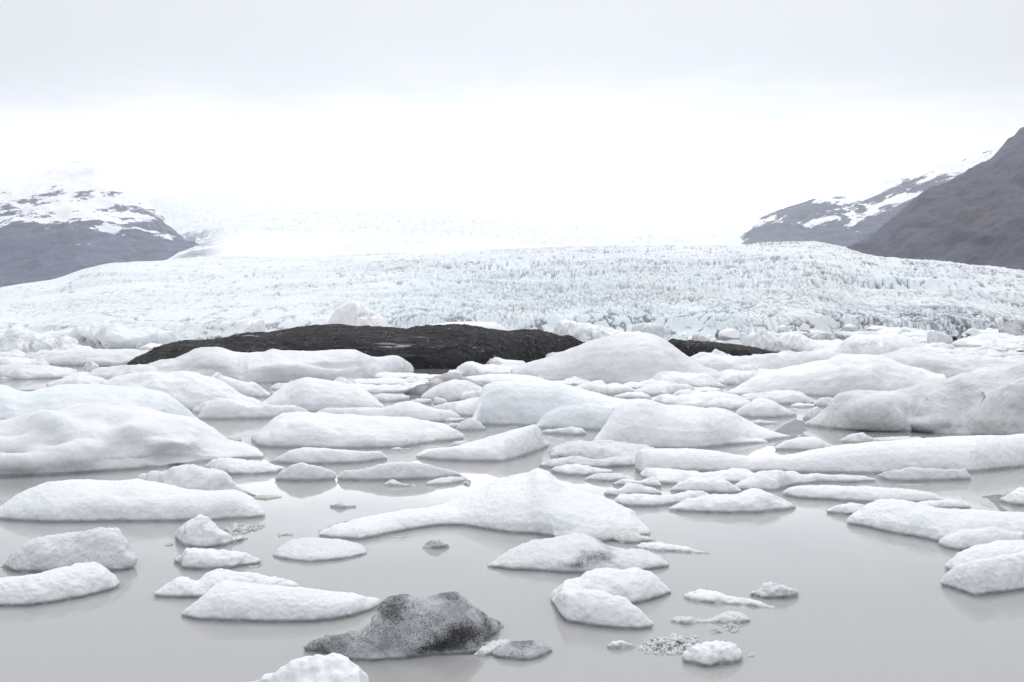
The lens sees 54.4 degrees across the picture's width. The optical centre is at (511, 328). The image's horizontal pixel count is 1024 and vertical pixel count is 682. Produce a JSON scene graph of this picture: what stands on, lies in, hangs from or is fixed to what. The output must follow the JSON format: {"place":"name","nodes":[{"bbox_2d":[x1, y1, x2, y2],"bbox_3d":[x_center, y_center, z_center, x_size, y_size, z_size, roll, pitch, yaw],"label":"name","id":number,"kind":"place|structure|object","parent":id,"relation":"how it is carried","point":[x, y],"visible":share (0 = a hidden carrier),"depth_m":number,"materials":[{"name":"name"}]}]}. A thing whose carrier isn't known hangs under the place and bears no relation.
{"place":"outdoors","nodes":[
{"label":"outdoors","id":0,"kind":"place"},
{"bbox_2d":[0,160,198,286],"bbox_3d":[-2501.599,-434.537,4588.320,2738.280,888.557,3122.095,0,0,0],"label":"mountain","id":1,"kind":"structure","parent":0,"point":[66,219],"depth_m":4043.48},
{"bbox_2d":[146,195,842,259],"bbox_3d":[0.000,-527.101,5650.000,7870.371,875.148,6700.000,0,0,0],"label":"glacier","id":2,"kind":"object","parent":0,"point":[212,226],"visible":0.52,"depth_m":5585.16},
{"bbox_2d":[0,333,1023,681],"bbox_3d":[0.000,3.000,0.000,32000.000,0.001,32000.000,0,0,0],"label":"lagoon water","id":3,"kind":"structure","parent":0,"point":[868,605],"depth_m":11.31,"materials":[{"name":"liquid"}]},
{"bbox_2d":[0,356,36,364],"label":"ice floe","id":4,"kind":"object","parent":3,"relation":"on","point":[11,360],"visible":0.43,"depth_m":80.16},
{"bbox_2d":[0,364,76,379],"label":"ice floe","id":5,"kind":"object","parent":3,"relation":"on","point":[24,371],"visible":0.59,"depth_m":59.72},
{"bbox_2d":[0,326,78,353],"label":"iceberg","id":6,"kind":"object","parent":3,"relation":"on","point":[23,339],"visible":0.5,"depth_m":106.24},
{"bbox_2d":[0,562,119,605],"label":"ice floe","id":7,"kind":"object","parent":3,"relation":"on","point":[76,580],"visible":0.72,"depth_m":11.00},
{"bbox_2d":[2,527,136,571],"bbox_3d":[-5.571,2.835,12.582,1.729,0.615,0.775,0,0,0],"label":"ice floe","id":8,"kind":"object","parent":3,"relation":"on","point":[110,549],"visible":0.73,"depth_m":12.34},
{"bbox_2d":[46,374,105,386],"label":"ice floe","id":9,"kind":"object","parent":3,"relation":"on","point":[85,379],"visible":0.41,"depth_m":49.15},
{"bbox_2d":[31,348,149,365],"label":"ice floe","id":10,"kind":"object","parent":3,"relation":"on","point":[99,357],"visible":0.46,"depth_m":80.65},
{"bbox_2d":[77,336,110,348],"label":"iceberg","id":11,"kind":"object","parent":3,"relation":"on","point":[90,342],"visible":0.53,"depth_m":129.47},
{"bbox_2d":[0,384,197,420],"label":"ice floe","id":12,"kind":"object","parent":3,"relation":"on","point":[14,402],"visible":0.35,"depth_m":26.77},
{"bbox_2d":[63,323,163,347],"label":"iceberg","id":13,"kind":"object","parent":3,"relation":"on","point":[114,335],"visible":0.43,"depth_m":158.02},
{"bbox_2d":[88,365,163,379],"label":"ice floe","id":14,"kind":"object","parent":3,"relation":"on","point":[107,373],"visible":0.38,"depth_m":57.31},
{"bbox_2d":[0,403,263,476],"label":"ice floe","id":15,"kind":"object","parent":3,"relation":"on","point":[85,438],"visible":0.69,"depth_m":21.23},
{"bbox_2d":[0,479,264,522],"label":"ice floe","id":16,"kind":"object","parent":3,"relation":"on","point":[92,500],"visible":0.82,"depth_m":15.61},
{"bbox_2d":[136,330,178,348],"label":"iceberg","id":17,"kind":"object","parent":3,"relation":"on","point":[164,337],"visible":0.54,"depth_m":145.87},
{"bbox_2d":[100,371,269,410],"bbox_3d":[-11.488,2.485,39.748,5.583,1.790,9.173,0,0,21],"label":"ice floe","id":18,"kind":"object","parent":3,"relation":"on","point":[190,390],"visible":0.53,"depth_m":36.80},
{"bbox_2d":[136,464,256,495],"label":"ice floe","id":19,"kind":"object","parent":3,"relation":"on","point":[189,476],"visible":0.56,"depth_m":18.10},
{"bbox_2d":[175,514,247,547],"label":"ice floe","id":20,"kind":"object","parent":3,"relation":"on","point":[200,531],"visible":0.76,"depth_m":13.70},
{"bbox_2d":[174,548,261,569],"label":"ice floe","id":21,"kind":"object","parent":3,"relation":"on","point":[202,558],"visible":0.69,"depth_m":12.47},
{"bbox_2d":[153,568,298,597],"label":"ice floe","id":22,"kind":"object","parent":3,"relation":"on","point":[182,587],"visible":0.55,"depth_m":11.24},
{"bbox_2d":[225,523,265,534],"bbox_3d":[-4.009,2.992,14.859,0.589,0.089,0.816,0,0,0],"label":"slush patch","id":23,"kind":"object","parent":3,"relation":"on","point":[245,528],"visible":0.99,"depth_m":14.84,"materials":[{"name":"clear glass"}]},
{"bbox_2d":[206,457,285,474],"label":"ice floe","id":24,"kind":"object","parent":3,"relation":"on","point":[232,466],"visible":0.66,"depth_m":20.58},
{"bbox_2d":[198,398,308,419],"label":"ice floe","id":25,"kind":"object","parent":3,"relation":"on","point":[221,408],"visible":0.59,"depth_m":32.96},
{"bbox_2d":[243,319,265,332],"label":"iceberg","id":26,"kind":"object","parent":3,"relation":"on","point":[257,325],"visible":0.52,"depth_m":400.95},
{"bbox_2d":[146,347,413,382],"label":"iceberg","id":27,"kind":"object","parent":3,"relation":"on","point":[276,366],"visible":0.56,"depth_m":56.44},
{"bbox_2d":[181,580,379,621],"bbox_3d":[-2.446,2.919,10.531,2.061,0.426,0.797,0,0,0],"label":"ice floe","id":28,"kind":"object","parent":3,"relation":"on","point":[237,601],"visible":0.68,"depth_m":10.27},
{"bbox_2d":[275,462,336,480],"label":"ice floe","id":29,"kind":"object","parent":3,"relation":"on","point":[301,471],"visible":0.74,"depth_m":19.55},
{"bbox_2d":[253,653,368,681],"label":"ice floe","id":30,"kind":"object","parent":3,"relation":"on","point":[333,667],"visible":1,"depth_m":7.93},
{"bbox_2d":[256,377,383,412],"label":"ice floe","id":31,"kind":"object","parent":3,"relation":"on","point":[310,394],"visible":0.66,"depth_m":36.35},
{"bbox_2d":[273,537,366,561],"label":"ice floe","id":32,"kind":"object","parent":3,"relation":"on","point":[311,549],"visible":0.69,"depth_m":13.09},
{"bbox_2d":[270,447,387,464],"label":"ice floe","id":33,"kind":"object","parent":3,"relation":"on","point":[309,455],"visible":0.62,"depth_m":22.06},
{"bbox_2d":[127,324,584,368],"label":"ash covered iceberg","id":34,"kind":"object","parent":3,"relation":"on","point":[446,346],"visible":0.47,"depth_m":76.73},
{"bbox_2d":[251,411,463,448],"bbox_3d":[-4.172,2.724,26.832,5.775,0.977,4.000,0,0,0],"label":"ice floe","id":35,"kind":"object","parent":3,"relation":"on","point":[298,429],"visible":0.84,"depth_m":25.39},
{"bbox_2d":[327,301,391,326],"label":"iceberg","id":36,"kind":"object","parent":3,"relation":"on","point":[353,313],"visible":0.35,"depth_m":304.62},
{"bbox_2d":[362,384,408,392],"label":"ice floe","id":37,"kind":"object","parent":3,"relation":"on","point":[384,388],"visible":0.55,"depth_m":46.45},
{"bbox_2d":[366,377,407,384],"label":"ice plate","id":38,"kind":"object","parent":3,"relation":"on","point":[390,381],"visible":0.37,"depth_m":52.98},
{"bbox_2d":[317,401,460,421],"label":"ice floe","id":39,"kind":"object","parent":3,"relation":"on","point":[416,410],"visible":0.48,"depth_m":32.07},
{"bbox_2d":[373,393,409,401],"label":"ice floe","id":40,"kind":"object","parent":3,"relation":"on","point":[384,397],"visible":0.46,"depth_m":41.06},
{"bbox_2d":[337,462,461,480],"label":"ice floe","id":41,"kind":"object","parent":3,"relation":"on","point":[401,471],"visible":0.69,"depth_m":19.66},
{"bbox_2d":[373,372,429,378],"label":"ice floe","id":42,"kind":"object","parent":3,"relation":"on","point":[392,375],"visible":0.33,"depth_m":59.91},
{"bbox_2d":[303,591,503,660],"bbox_3d":[-0.888,2.820,9.331,2.027,0.658,0.741,0,0,-22],"label":"ice floe","id":43,"kind":"object","parent":3,"relation":"on","point":[403,626],"visible":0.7,"depth_m":9.16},
{"bbox_2d":[422,538,448,547],"bbox_3d":[-1.035,2.997,13.606,0.404,0.271,0.154,0,0,0],"label":"ice chunk","id":44,"kind":"object","parent":3,"relation":"on","point":[435,543],"visible":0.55,"depth_m":13.60,"materials":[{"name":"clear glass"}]},
{"bbox_2d":[404,373,483,395],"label":"ice floe","id":45,"kind":"object","parent":3,"relation":"on","point":[420,390],"visible":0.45,"depth_m":45.83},
{"bbox_2d":[426,476,466,484],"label":"ice floe","id":46,"kind":"object","parent":3,"relation":"on","point":[445,480],"visible":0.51,"depth_m":19.19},
{"bbox_2d":[421,379,481,400],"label":"ice floe","id":47,"kind":"object","parent":3,"relation":"on","point":[452,390],"visible":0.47,"depth_m":41.65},
{"bbox_2d":[433,397,479,415],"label":"ice floe","id":48,"kind":"object","parent":3,"relation":"on","point":[466,407],"visible":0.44,"depth_m":34.18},
{"bbox_2d":[432,322,507,330],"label":"iceberg","id":49,"kind":"object","parent":3,"relation":"on","point":[489,325],"visible":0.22,"depth_m":336.15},
{"bbox_2d":[456,418,485,430],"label":"ice floe","id":50,"kind":"object","parent":3,"relation":"on","point":[470,424],"visible":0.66,"depth_m":29.24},
{"bbox_2d":[416,424,548,461],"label":"ice floe","id":51,"kind":"object","parent":3,"relation":"on","point":[514,444],"visible":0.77,"depth_m":22.86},
{"bbox_2d":[456,361,511,375],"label":"ice floe","id":52,"kind":"object","parent":3,"relation":"on","point":[473,368],"visible":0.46,"depth_m":63.49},
{"bbox_2d":[319,468,649,541],"bbox_3d":[-0.031,2.746,14.896,3.643,0.903,4.543,0,0,43],"label":"ice floe","id":53,"kind":"object","parent":3,"relation":"on","point":[539,501],"visible":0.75,"depth_m":14.78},
{"bbox_2d":[473,639,509,656],"bbox_3d":[-0.163,3.032,9.293,0.193,0.207,0.510,0,0,45],"label":"ice chunk","id":54,"kind":"object","parent":3,"relation":"on","point":[489,648],"visible":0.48,"depth_m":9.21,"materials":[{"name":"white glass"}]},
{"bbox_2d":[486,357,524,364],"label":"ice floe","id":55,"kind":"object","parent":3,"relation":"on","point":[497,360],"visible":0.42,"depth_m":76.85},
{"bbox_2d":[466,374,573,384],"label":"ice floe","id":56,"kind":"object","parent":3,"relation":"on","point":[486,378],"visible":0.48,"depth_m":54.00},
{"bbox_2d":[492,640,551,660],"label":"ice floe","id":57,"kind":"object","parent":3,"relation":"on","point":[525,650],"visible":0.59,"depth_m":9.07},
{"bbox_2d":[472,380,639,430],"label":"iceberg","id":58,"kind":"object","parent":3,"relation":"on","point":[546,405],"visible":0.59,"depth_m":30.61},
{"bbox_2d":[542,427,585,434],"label":"ice floe","id":59,"kind":"object","parent":3,"relation":"on","point":[571,431],"visible":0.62,"depth_m":28.09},
{"bbox_2d":[487,533,668,572],"bbox_3d":[0.830,2.913,12.861,2.350,0.445,1.401,0,0,0],"label":"ice floe","id":60,"kind":"object","parent":3,"relation":"on","point":[577,553],"visible":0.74,"depth_m":12.41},
{"bbox_2d":[550,464,612,475],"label":"ice floe","id":61,"kind":"object","parent":3,"relation":"on","point":[576,470],"visible":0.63,"depth_m":20.38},
{"bbox_2d":[551,319,641,339],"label":"iceberg","id":62,"kind":"object","parent":3,"relation":"on","point":[576,330],"visible":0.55,"depth_m":278.24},
{"bbox_2d":[539,440,654,467],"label":"ice floe","id":63,"kind":"object","parent":3,"relation":"on","point":[604,453],"visible":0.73,"depth_m":22.29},
{"bbox_2d":[576,380,634,394],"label":"ice floe","id":64,"kind":"object","parent":3,"relation":"on","point":[600,387],"visible":0.59,"depth_m":45.40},
{"bbox_2d":[584,473,635,481],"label":"ice floe","id":65,"kind":"object","parent":3,"relation":"on","point":[608,477],"visible":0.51,"depth_m":19.57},
{"bbox_2d":[550,567,670,629],"bbox_3d":[1.028,2.907,10.859,1.281,0.453,1.795,0,0,17],"label":"ice floe","id":66,"kind":"object","parent":3,"relation":"on","point":[604,597],"visible":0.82,"depth_m":10.30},
{"bbox_2d":[511,332,724,383],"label":"iceberg","id":67,"kind":"object","parent":3,"relation":"on","point":[622,358],"visible":0.61,"depth_m":54.67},
{"bbox_2d":[607,640,635,648],"bbox_3d":[1.031,3.036,9.368,0.321,0.201,0.127,0,0,-12],"label":"ice chunk","id":68,"kind":"object","parent":3,"relation":"on","point":[618,644],"visible":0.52,"depth_m":9.34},
{"bbox_2d":[614,392,650,398],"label":"ice floe","id":69,"kind":"object","parent":3,"relation":"on","point":[634,395],"visible":0.55,"depth_m":42.65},
{"bbox_2d":[604,483,661,495],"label":"ice floe","id":70,"kind":"object","parent":3,"relation":"on","point":[629,488],"visible":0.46,"depth_m":17.86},
{"bbox_2d":[613,530,654,543],"bbox_3d":[1.715,2.992,14.055,0.693,0.287,0.357,0,0,0],"label":"ice chunk","id":71,"kind":"object","parent":3,"relation":"on","point":[625,536],"visible":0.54,"depth_m":13.95,"materials":[{"name":"white"}]},
{"bbox_2d":[613,477,661,486],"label":"ice floe","id":72,"kind":"object","parent":3,"relation":"on","point":[651,482],"visible":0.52,"depth_m":18.89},
{"bbox_2d":[632,322,670,332],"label":"iceberg","id":73,"kind":"object","parent":3,"relation":"on","point":[649,327],"visible":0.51,"depth_m":611.52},
{"bbox_2d":[614,490,708,506],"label":"ice floe","id":74,"kind":"object","parent":3,"relation":"on","point":[639,500],"visible":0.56,"depth_m":16.89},
{"bbox_2d":[634,383,694,395],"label":"ice floe","id":75,"kind":"object","parent":3,"relation":"on","point":[655,389],"visible":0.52,"depth_m":44.82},
{"bbox_2d":[638,633,699,654],"bbox_3d":[1.506,2.986,9.436,0.452,0.097,0.732,0,0,38],"label":"slush patch","id":76,"kind":"object","parent":3,"relation":"on","point":[672,640],"visible":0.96,"depth_m":9.38,"materials":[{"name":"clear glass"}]},
{"bbox_2d":[636,542,709,553],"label":"ice floe","id":77,"kind":"object","parent":3,"relation":"on","point":[658,546],"visible":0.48,"depth_m":13.44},
{"bbox_2d":[651,371,725,387],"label":"ice floe","id":78,"kind":"object","parent":3,"relation":"on","point":[698,379],"visible":0.59,"depth_m":50.72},
{"bbox_2d":[594,399,790,448],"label":"iceberg","id":79,"kind":"object","parent":3,"relation":"on","point":[652,423],"visible":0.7,"depth_m":25.27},
{"bbox_2d":[640,467,753,484],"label":"ice floe","id":80,"kind":"object","parent":3,"relation":"on","point":[676,476],"visible":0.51,"depth_m":19.43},
{"bbox_2d":[651,391,749,409],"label":"ice floe","id":81,"kind":"object","parent":3,"relation":"on","point":[720,399],"visible":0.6,"depth_m":37.39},
{"bbox_2d":[670,477,741,493],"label":"ice floe","id":82,"kind":"object","parent":3,"relation":"on","point":[717,485],"visible":0.62,"depth_m":18.17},
{"bbox_2d":[670,611,749,623],"bbox_3d":[2.026,3.025,10.229,0.894,0.214,0.299,0,0,0],"label":"ice chunk","id":83,"kind":"object","parent":3,"relation":"on","point":[728,617],"visible":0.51,"depth_m":10.15,"materials":[{"name":"white"}]},
{"bbox_2d":[682,640,742,666],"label":"ice floe","id":84,"kind":"object","parent":3,"relation":"on","point":[709,654],"visible":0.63,"depth_m":8.90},
{"bbox_2d":[668,338,778,355],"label":"ash covered iceberg","id":85,"kind":"object","parent":3,"relation":"on","point":[689,347],"visible":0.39,"depth_m":107.61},
{"bbox_2d":[683,589,774,607],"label":"ice floe","id":86,"kind":"object","parent":3,"relation":"on","point":[706,596],"visible":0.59,"depth_m":10.88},
{"bbox_2d":[718,328,740,338],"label":"ice block","id":87,"kind":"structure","parent":3,"relation":"on","point":[727,333],"depth_m":290.45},
{"bbox_2d":[669,488,795,512],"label":"ice floe","id":88,"kind":"object","parent":3,"relation":"on","point":[754,500],"visible":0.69,"depth_m":16.30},
{"bbox_2d":[717,372,756,384],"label":"ice floe","id":89,"kind":"object","parent":3,"relation":"on","point":[737,378],"visible":0.48,"depth_m":53.37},
{"bbox_2d":[743,329,777,348],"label":"iceberg","id":90,"kind":"object","parent":3,"relation":"on","point":[763,338],"visible":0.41,"depth_m":126.22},
{"bbox_2d":[736,398,796,417],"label":"ice floe","id":91,"kind":"object","parent":3,"relation":"on","point":[761,408],"visible":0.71,"depth_m":33.59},
{"bbox_2d":[695,350,842,370],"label":"iceberg","id":92,"kind":"object","parent":3,"relation":"on","point":[784,358],"visible":0.45,"depth_m":67.39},
{"bbox_2d":[750,581,798,598],"bbox_3d":[2.932,2.988,11.152,0.625,0.301,0.253,0,0,0],"label":"ice chunk","id":93,"kind":"object","parent":3,"relation":"on","point":[770,589],"visible":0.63,"depth_m":11.08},
{"bbox_2d":[741,390,815,404],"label":"ice floe","id":94,"kind":"object","parent":3,"relation":"on","point":[788,397],"visible":0.54,"depth_m":39.72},
{"bbox_2d":[764,340,793,351],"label":"iceberg","id":95,"kind":"object","parent":3,"relation":"on","point":[777,345],"visible":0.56,"depth_m":116.16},
{"bbox_2d":[778,333,827,351],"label":"iceberg","id":96,"kind":"object","parent":3,"relation":"on","point":[797,342],"visible":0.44,"depth_m":119.08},
{"bbox_2d":[775,437,833,450],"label":"ice floe","id":97,"kind":"object","parent":3,"relation":"on","point":[802,443],"visible":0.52,"depth_m":24.49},
{"bbox_2d":[735,470,875,490],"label":"ice floe","id":98,"kind":"object","parent":3,"relation":"on","point":[770,480],"visible":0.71,"depth_m":18.84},
{"bbox_2d":[803,332,850,339],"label":"iceberg","id":99,"kind":"object","parent":3,"relation":"on","point":[826,336],"visible":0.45,"depth_m":215.90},
{"bbox_2d":[635,434,1023,473],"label":"ice floe","id":100,"kind":"object","parent":3,"relation":"on","point":[977,453],"visible":0.67,"depth_m":20.86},
{"bbox_2d":[727,354,945,396],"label":"iceberg","id":101,"kind":"object","parent":3,"relation":"on","point":[833,376],"visible":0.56,"depth_m":44.36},
{"bbox_2d":[826,502,863,514],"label":"ice floe","id":102,"kind":"object","parent":3,"relation":"on","point":[850,508],"visible":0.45,"depth_m":16.06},
{"bbox_2d":[839,432,876,443],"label":"ice floe","id":103,"kind":"object","parent":3,"relation":"on","point":[861,437],"visible":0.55,"depth_m":26.00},
{"bbox_2d":[782,485,943,502],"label":"ice floe","id":104,"kind":"object","parent":3,"relation":"on","point":[865,494],"visible":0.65,"depth_m":17.28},
{"bbox_2d":[833,333,937,354],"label":"iceberg","id":105,"kind":"object","parent":3,"relation":"on","point":[873,344],"visible":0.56,"depth_m":101.18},
{"bbox_2d":[805,362,1023,434],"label":"iceberg","id":106,"kind":"object","parent":3,"relation":"on","point":[985,401],"visible":0.69,"depth_m":28.60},
{"bbox_2d":[875,467,971,481],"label":"ice floe","id":107,"kind":"object","parent":3,"relation":"on","point":[912,474],"visible":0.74,"depth_m":19.55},
{"bbox_2d":[847,499,1023,550],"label":"ice floe","id":108,"kind":"object","parent":3,"relation":"on","point":[957,529],"visible":0.8,"depth_m":14.18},
{"bbox_2d":[927,330,952,343],"bbox_3d":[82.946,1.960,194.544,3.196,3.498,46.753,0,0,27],"label":"iceberg","id":109,"kind":"object","parent":3,"relation":"on","point":[935,336],"visible":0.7,"depth_m":185.68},
{"bbox_2d":[917,499,970,508],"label":"ice floe","id":110,"kind":"object","parent":3,"relation":"on","point":[950,503],"visible":0.34,"depth_m":16.55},
{"bbox_2d":[880,347,1023,377],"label":"iceberg","id":111,"kind":"object","parent":3,"relation":"on","point":[947,365],"visible":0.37,"depth_m":59.81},
{"bbox_2d":[951,335,1010,345],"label":"ice plate","id":112,"kind":"object","parent":3,"relation":"on","point":[979,340],"visible":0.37,"depth_m":170.75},
{"bbox_2d":[940,551,1023,595],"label":"ice floe","id":113,"kind":"object","parent":3,"relation":"on","point":[997,574],"visible":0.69,"depth_m":11.33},
{"bbox_2d":[944,540,1023,570],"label":"ice floe","id":114,"kind":"object","parent":3,"relation":"on","point":[993,549],"visible":0.48,"depth_m":12.28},
{"bbox_2d":[961,347,1006,356],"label":"ice plate","id":115,"kind":"object","parent":3,"relation":"on","point":[989,351],"visible":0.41,"depth_m":103.80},
{"bbox_2d":[998,321,1023,335],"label":"ice block","id":116,"kind":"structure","parent":3,"relation":"on","point":[1015,328],"depth_m":386.74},
{"bbox_2d":[1000,487,1023,505],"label":"ice floe","id":117,"kind":"object","parent":3,"relation":"on","point":[1015,497],"visible":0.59,"depth_m":16.94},
{"bbox_2d":[0,241,1023,332],"bbox_3d":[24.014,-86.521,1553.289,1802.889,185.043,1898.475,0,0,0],"label":"glacier","id":118,"kind":"object","parent":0,"point":[754,287],"visible":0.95,"depth_m":822.99,"materials":[{"name":"ice"}]},
{"bbox_2d":[0,0,1023,227],"label":"sky","id":119,"kind":"structure","parent":0,"point":[684,113],"materials":[{"name":"white"}]},
{"bbox_2d":[740,146,1001,246],"bbox_3d":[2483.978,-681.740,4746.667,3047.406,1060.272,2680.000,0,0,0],"label":"snowy ridge","id":120,"kind":"structure","parent":0,"point":[845,221],"depth_m":4557.81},
{"bbox_2d":[846,127,1023,269],"bbox_3d":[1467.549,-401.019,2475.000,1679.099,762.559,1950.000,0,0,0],"label":"mountain slope","id":121,"kind":"structure","parent":0,"point":[973,215],"depth_m":2100.47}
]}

